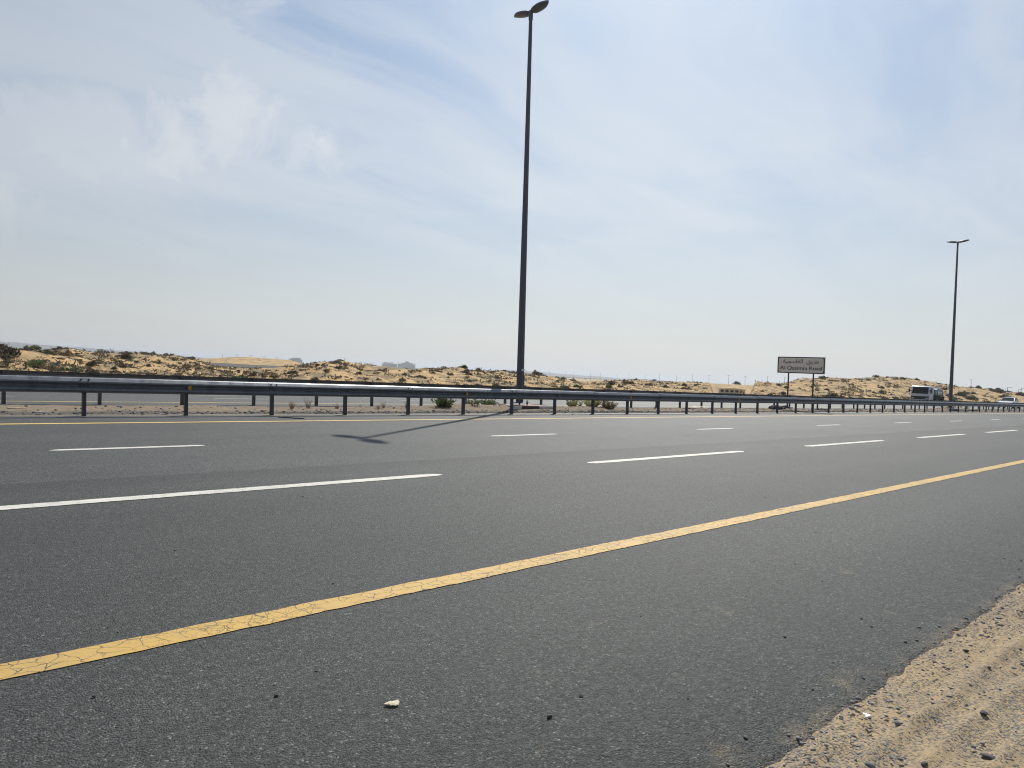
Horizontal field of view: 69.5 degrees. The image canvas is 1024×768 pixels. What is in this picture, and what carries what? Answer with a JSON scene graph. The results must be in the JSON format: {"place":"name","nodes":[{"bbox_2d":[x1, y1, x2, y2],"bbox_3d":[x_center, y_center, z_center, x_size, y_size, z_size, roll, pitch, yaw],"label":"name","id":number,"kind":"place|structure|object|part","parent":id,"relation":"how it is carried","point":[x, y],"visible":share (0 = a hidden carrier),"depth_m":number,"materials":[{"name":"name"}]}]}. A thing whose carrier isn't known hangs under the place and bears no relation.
{"place":"outdoors","nodes":[
{"label":"outdoors","id":0,"kind":"place"},
{"bbox_2d":[0,341,206,358],"bbox_3d":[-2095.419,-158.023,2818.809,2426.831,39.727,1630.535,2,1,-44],"label":"hills","id":1,"kind":"structure","parent":0,"point":[16,344],"depth_m":2823.15,"materials":[{"name":"beige sand"}]},
{"bbox_2d":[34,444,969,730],"bbox_3d":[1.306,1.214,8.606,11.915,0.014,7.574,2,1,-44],"label":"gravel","id":2,"kind":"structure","parent":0,"point":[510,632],"depth_m":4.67,"materials":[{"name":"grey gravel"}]},
{"bbox_2d":[0,412,1023,767],"bbox_3d":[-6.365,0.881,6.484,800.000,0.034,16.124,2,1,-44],"label":"road","id":3,"kind":"structure","parent":0,"point":[420,566],"depth_m":4.57,"materials":[{"name":"grey asphalt"}]},
{"bbox_2d":[278,416,303,418],"bbox_3d":[-5.062,0.773,16.920,0.580,0.022,0.060,4,2,-4],"label":"rubber strip","id":4,"kind":"object","parent":3,"relation":"on","point":[290,417],"visible":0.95,"depth_m":16.90,"materials":[{"name":"black rubber"}]},
{"bbox_2d":[385,699,399,705],"bbox_3d":[-0.451,1.202,2.776,0.060,0.007,0.043,2,1,-24],"label":"rock","id":5,"kind":"object","parent":3,"relation":"on","point":[394,703],"visible":1,"depth_m":2.77,"materials":[{"name":"white stone"}]},
{"bbox_2d":[0,375,1023,415],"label":"guardrail","id":6,"kind":"object","parent":3,"relation":"on","point":[23,383],"visible":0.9,"depth_m":19.38,"materials":[{"name":"grey metal"}]},
{"bbox_2d":[0,349,1023,402],"bbox_3d":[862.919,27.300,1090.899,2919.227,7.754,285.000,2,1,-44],"label":"terrain","id":7,"kind":"structure","parent":0,"point":[443,375],"depth_m":67.30,"materials":[{"name":"beige sand"}]},
{"bbox_2d":[0,353,14,358],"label":"shrub","id":8,"kind":"object","parent":7,"relation":"on","point":[7,356],"visible":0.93,"depth_m":38.55,"materials":[{"name":"green plant"}]},
{"bbox_2d":[0,343,21,356],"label":"shrub","id":9,"kind":"object","parent":7,"relation":"on","point":[6,349],"visible":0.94,"depth_m":39.18,"materials":[{"name":"green plant"}]},
{"bbox_2d":[23,345,41,349],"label":"shrub","id":10,"kind":"object","parent":7,"relation":"on","point":[33,346],"visible":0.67,"depth_m":46.47,"materials":[{"name":"green plant"}]},
{"bbox_2d":[23,359,45,367],"bbox_3d":[-22.981,-0.959,35.507,1.002,0.538,0.823,2,1,-34],"label":"shrub","id":11,"kind":"object","parent":7,"relation":"on","point":[35,363],"visible":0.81,"depth_m":35.44,"materials":[{"name":"green plant"}]},
{"bbox_2d":[43,365,66,370],"bbox_3d":[-22.341,-0.764,36.120,1.022,0.462,0.965,3,1,-11],"label":"shrub","id":12,"kind":"object","parent":7,"relation":"on","point":[61,368],"visible":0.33,"depth_m":36.12,"materials":[{"name":"green plant"}]},
{"bbox_2d":[57,349,74,356],"bbox_3d":[-26.450,-1.844,43.657,0.990,0.480,0.806,3,1,-7],"label":"shrub","id":13,"kind":"object","parent":7,"relation":"on","point":[68,353],"visible":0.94,"depth_m":43.61,"materials":[{"name":"green plant"}]},
{"bbox_2d":[66,365,79,371],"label":"shrub","id":14,"kind":"object","parent":7,"relation":"on","point":[73,367],"visible":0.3,"depth_m":36.61,"materials":[{"name":"green plant"}]},
{"bbox_2d":[85,360,98,365],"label":"shrub","id":15,"kind":"object","parent":7,"relation":"on","point":[92,363],"visible":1,"depth_m":40.87,"materials":[{"name":"green plant"}]},
{"bbox_2d":[84,366,102,372],"bbox_3d":[-21.154,-0.602,37.269,0.823,0.580,1.023,3,1,-16],"label":"shrub","id":16,"kind":"object","parent":7,"relation":"on","point":[89,370],"visible":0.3,"depth_m":37.08,"materials":[{"name":"green plant"}]},
{"bbox_2d":[114,353,132,358],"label":"shrub","id":17,"kind":"object","parent":7,"relation":"on","point":[125,355],"visible":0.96,"depth_m":47.84,"materials":[{"name":"green plant"}]},
{"bbox_2d":[182,362,193,368],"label":"shrub","id":18,"kind":"object","parent":7,"relation":"on","point":[188,366],"visible":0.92,"depth_m":47.99,"materials":[{"name":"green plant"}]},
{"bbox_2d":[232,374,249,377],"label":"shrub","id":19,"kind":"object","parent":7,"relation":"on","point":[241,376],"visible":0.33,"depth_m":40.63,"materials":[{"name":"green plant"}]},
{"bbox_2d":[205,362,288,367],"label":"gravel track","id":20,"kind":"structure","parent":7,"relation":"on","point":[240,365],"depth_m":89.35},
{"bbox_2d":[286,370,299,373],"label":"shrub","id":21,"kind":"object","parent":7,"relation":"on","point":[291,372],"visible":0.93,"depth_m":50.73,"materials":[{"name":"green plant"}]},
{"bbox_2d":[0,346,1020,401],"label":"dry weeds","id":22,"kind":"object","parent":7,"relation":"on","point":[57,363],"visible":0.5,"depth_m":57.75,"materials":[{"name":"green plant"}]},
{"bbox_2d":[0,348,1023,401],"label":"scrub","id":23,"kind":"object","parent":7,"relation":"on","point":[262,374],"visible":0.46,"depth_m":53.65,"materials":[{"name":"green plant"}]},
{"bbox_2d":[532,370,543,374],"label":"shrub","id":24,"kind":"object","parent":7,"relation":"on","point":[535,372],"visible":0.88,"depth_m":86.23,"materials":[{"name":"green plant"}]},
{"bbox_2d":[717,388,744,393],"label":"cabin","id":25,"kind":"object","parent":7,"relation":"on","point":[732,390],"visible":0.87,"depth_m":212.66,"materials":[{"name":"grey"}]},
{"bbox_2d":[826,391,838,396],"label":"shrub","id":26,"kind":"object","parent":7,"relation":"on","point":[831,394],"visible":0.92,"depth_m":97.20,"materials":[{"name":"green plant"}]},
{"bbox_2d":[954,392,966,396],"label":"shrub","id":27,"kind":"object","parent":7,"relation":"on","point":[963,394],"visible":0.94,"depth_m":152.75,"materials":[{"name":"green plant"}]},
{"bbox_2d":[964,395,978,400],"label":"shrub","id":28,"kind":"object","parent":7,"relation":"on","point":[971,397],"visible":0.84,"depth_m":145.19,"materials":[{"name":"green plant"}]},
{"bbox_2d":[989,388,1005,392],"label":"shrub","id":29,"kind":"object","parent":7,"relation":"on","point":[998,390],"visible":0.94,"depth_m":201.25,"materials":[{"name":"green plant"}]},
{"bbox_2d":[0,392,1023,409],"bbox_3d":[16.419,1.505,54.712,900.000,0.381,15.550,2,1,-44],"label":"carriageway","id":30,"kind":"structure","parent":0,"point":[36,398],"depth_m":25.80,"materials":[{"name":"grey asphalt"}]},
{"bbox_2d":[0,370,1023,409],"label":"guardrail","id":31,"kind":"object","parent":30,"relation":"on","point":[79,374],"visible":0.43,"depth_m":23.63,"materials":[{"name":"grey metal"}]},
{"bbox_2d":[908,386,943,399],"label":"tanker truck","id":32,"kind":"object","parent":30,"relation":"on","point":[926,393],"visible":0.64,"depth_m":92.56,"materials":[{"name":"grey metal"}]},
{"bbox_2d":[998,397,1019,408],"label":"car","id":33,"kind":"object","parent":30,"relation":"on","point":[1010,399],"visible":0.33,"depth_m":94.72,"materials":[{"name":"white metal"}]},
{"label":"windows","id":34,"kind":"part","parent":33,"relation":"part of","materials":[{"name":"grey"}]},
{"bbox_2d":[0,403,1023,414],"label":"median ground","id":35,"kind":"structure","parent":0,"point":[63,409],"depth_m":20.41,"materials":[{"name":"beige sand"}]},
{"bbox_2d":[7,407,25,408],"bbox_3d":[-10.425,0.508,15.520,0.070,0.030,0.340,6,1,38],"label":"plank","id":36,"kind":"object","parent":35,"relation":"on","point":[16,408],"visible":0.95,"depth_m":15.50,"materials":[{"name":"beige wood"}]},
{"bbox_2d":[304,396,311,407],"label":"dry tuft","id":37,"kind":"object","parent":35,"relation":"on","point":[307,406],"visible":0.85,"depth_m":20.62,"materials":[{"name":"brown plant"}]},
{"bbox_2d":[431,398,454,406],"bbox_3d":[-2.172,0.495,23.673,0.885,0.527,0.892,2,1,-44],"label":"plant","id":38,"kind":"object","parent":35,"relation":"on","point":[443,402],"visible":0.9,"depth_m":23.53,"materials":[{"name":"green plant"}]},
{"bbox_2d":[465,399,481,403],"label":"plant","id":39,"kind":"object","parent":35,"relation":"on","point":[476,402],"visible":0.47,"depth_m":25.96,"materials":[{"name":"green plant"}]},
{"bbox_2d":[479,399,498,404],"bbox_3d":[-0.886,0.635,26.625,0.686,0.419,0.740,2,1,-44],"label":"plant","id":40,"kind":"object","parent":35,"relation":"on","point":[490,402],"visible":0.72,"depth_m":26.54,"materials":[{"name":"green plant"}]},
{"bbox_2d":[498,404,552,408],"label":"lamp plinth","id":41,"kind":"structure","parent":35,"relation":"on","point":[529,406],"depth_m":25.95,"materials":[{"name":"grey concrete"}]},
{"bbox_2d":[514,0,548,405],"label":"street lamp","id":42,"kind":"object","parent":41,"relation":"on","point":[539,7],"visible":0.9,"depth_m":25.73,"materials":[{"name":"metal"}]},
{"bbox_2d":[566,400,583,406],"bbox_3d":[2.474,0.718,28.913,0.762,0.433,0.782,3,1,7],"label":"plant","id":43,"kind":"object","parent":35,"relation":"on","point":[572,403],"visible":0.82,"depth_m":28.84,"materials":[{"name":"green plant"}]},
{"bbox_2d":[584,400,600,406],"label":"plant","id":44,"kind":"object","parent":35,"relation":"on","point":[596,404],"visible":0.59,"depth_m":29.17,"materials":[{"name":"green plant"}]},
{"bbox_2d":[599,401,617,408],"bbox_3d":[3.846,0.785,29.149,0.765,0.434,0.704,2,1,-44],"label":"plant","id":45,"kind":"object","parent":35,"relation":"on","point":[613,405],"visible":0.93,"depth_m":29.05,"materials":[{"name":"green plant"}]},
{"bbox_2d":[768,405,792,409],"bbox_3d":[14.837,1.307,40.832,2.043,0.311,0.926,2,1,-44],"label":"rubble heap","id":46,"kind":"object","parent":35,"relation":"on","point":[779,407],"visible":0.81,"depth_m":40.39,"materials":[{"name":"concrete"}]},
{"bbox_2d":[777,357,825,410],"bbox_3d":[15.982,0.134,40.915,0.129,3.265,2.690,0,3,-44],"label":"road sign","id":47,"kind":"object","parent":35,"relation":"on","point":[808,365],"visible":0.99,"depth_m":40.76,"materials":[{"name":"white metal"}]},
{"bbox_2d":[836,406,1021,411],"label":"gravel","id":48,"kind":"structure","parent":35,"relation":"on","point":[931,410],"depth_m":55.81,"materials":[{"name":"beige gravel"}]},
{"bbox_2d":[946,408,977,410],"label":"lamp plinth","id":49,"kind":"structure","parent":35,"relation":"on","point":[954,409],"depth_m":60.49,"materials":[{"name":"concrete"}]},
{"bbox_2d":[947,239,968,407],"bbox_3d":[36.585,-4.909,61.076,0.480,13.894,1.672,-1,3,-44],"label":"street lamp","id":50,"kind":"object","parent":49,"relation":"on","point":[952,352],"visible":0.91,"depth_m":61.03,"materials":[{"name":"metal"}]},
{"bbox_2d":[0,0,1023,391],"label":"sky","id":51,"kind":"structure","parent":0,"point":[718,189],"materials":[{"name":"blue"}]},
{"bbox_2d":[484,370,675,381],"bbox_3d":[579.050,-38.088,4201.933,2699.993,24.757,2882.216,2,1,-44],"label":"hills","id":52,"kind":"structure","parent":0,"point":[565,375],"depth_m":3748.18,"materials":[{"name":"beige sand"}]},
{"bbox_2d":[567,378,616,381],"bbox_3d":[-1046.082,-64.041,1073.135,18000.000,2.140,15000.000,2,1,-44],"label":"ground","id":53,"kind":"structure","parent":0,"point":[584,380],"depth_m":1178.87,"materials":[{"name":"beige sand"}]},
{"bbox_2d":[289,358,301,363],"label":"building","id":54,"kind":"structure","parent":53,"relation":"on","point":[298,360],"depth_m":2208.30,"materials":[{"name":"stone"}]},
{"bbox_2d":[382,361,414,368],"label":"building","id":55,"kind":"structure","parent":53,"relation":"on","point":[406,364],"depth_m":2569.62,"materials":[{"name":"stone"}]},
{"bbox_2d":[407,368,612,379],"bbox_3d":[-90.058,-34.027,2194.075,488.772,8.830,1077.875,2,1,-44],"label":"distant trees","id":56,"kind":"object","parent":53,"relation":"on","point":[565,377],"visible":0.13,"depth_m":1977.96,"materials":[{"name":"green plant"}]},
{"bbox_2d":[766,583,1023,767],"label":"sand shoulder","id":57,"kind":"object","parent":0,"point":[945,743],"visible":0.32,"depth_m":2.89},
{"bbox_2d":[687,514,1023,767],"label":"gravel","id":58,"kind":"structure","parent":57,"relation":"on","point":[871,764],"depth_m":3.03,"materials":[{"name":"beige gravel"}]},
{"bbox_2d":[980,710,987,714],"bbox_3d":[1.837,1.278,2.871,0.028,0.014,0.040,3,1,26],"label":"stone","id":59,"kind":"object","parent":57,"relation":"on","point":[983,712],"visible":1,"depth_m":2.86,"materials":[{"name":"grey stone"}]},
{"bbox_2d":[980,753,995,759],"bbox_3d":[1.653,1.292,2.557,0.031,0.016,0.058,2,1,-26],"label":"stone","id":60,"kind":"object","parent":57,"relation":"on","point":[988,756],"visible":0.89,"depth_m":2.55,"materials":[{"name":"grey stone"}]}
]}

